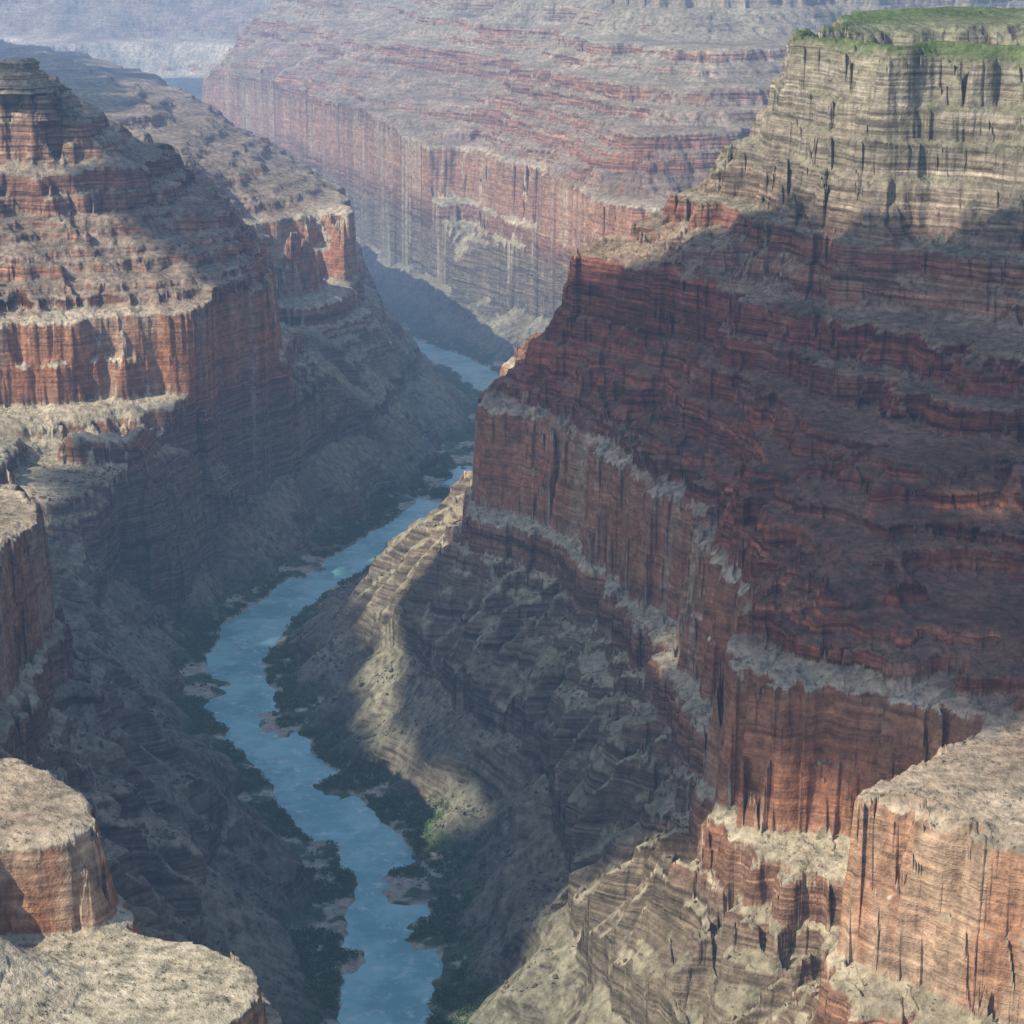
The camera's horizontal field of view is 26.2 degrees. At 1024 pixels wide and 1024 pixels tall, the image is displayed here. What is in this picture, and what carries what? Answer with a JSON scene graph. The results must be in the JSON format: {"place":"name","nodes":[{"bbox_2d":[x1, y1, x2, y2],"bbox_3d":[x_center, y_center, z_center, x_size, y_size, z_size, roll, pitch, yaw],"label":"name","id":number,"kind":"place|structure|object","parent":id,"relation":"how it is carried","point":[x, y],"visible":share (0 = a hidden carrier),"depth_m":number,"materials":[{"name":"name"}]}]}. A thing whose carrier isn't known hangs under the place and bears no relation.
{"place":"outdoors","nodes":[
{"label":"outdoors","id":0,"kind":"place"},
{"bbox_2d":[204,338,499,1023],"bbox_3d":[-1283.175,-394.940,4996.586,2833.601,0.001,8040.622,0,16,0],"label":"river","id":1,"kind":"structure","parent":0,"point":[392,978],"depth_m":2505.72,"materials":[{"name":"liquid"}]},
{"bbox_2d":[0,0,1023,1023],"bbox_3d":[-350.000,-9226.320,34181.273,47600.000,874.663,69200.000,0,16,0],"label":"canyon terrain","id":2,"kind":"structure","parent":0,"point":[498,177],"depth_m":2368.14,"materials":[{"name":"brown stone"}]},
{"bbox_2d":[0,58,71,94],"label":"rock castle","id":3,"kind":"object","parent":2,"relation":"on","point":[22,76],"visible":1,"depth_m":3381.14,"materials":[{"name":"grey stone"}]},
{"bbox_2d":[33,95,60,121],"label":"rock castle","id":4,"kind":"object","parent":2,"relation":"on","point":[44,112],"visible":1,"depth_m":3383.87,"materials":[{"name":"grey stone"}]},
{"bbox_2d":[165,302,508,1023],"bbox_3d":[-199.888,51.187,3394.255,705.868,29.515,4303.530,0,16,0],"label":"riverside shrubs","id":5,"kind":"object","parent":2,"relation":"on","point":[465,1006],"visible":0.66,"depth_m":2520.70,"materials":[{"name":"green plant"}]},
{"bbox_2d":[16,455,819,1023],"bbox_3d":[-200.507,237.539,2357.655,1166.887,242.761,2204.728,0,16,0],"label":"boulders","id":6,"kind":"object","parent":2,"relation":"on","point":[450,811],"visible":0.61,"depth_m":2283.95,"materials":[{"name":"grey stone"}]},
{"bbox_2d":[0,21,1023,1023],"bbox_3d":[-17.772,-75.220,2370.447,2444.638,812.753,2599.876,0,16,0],"label":"desert scrub","id":7,"kind":"object","parent":2,"relation":"on","point":[588,642],"visible":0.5,"depth_m":2046.11,"materials":[{"name":"green plant"}]}
]}

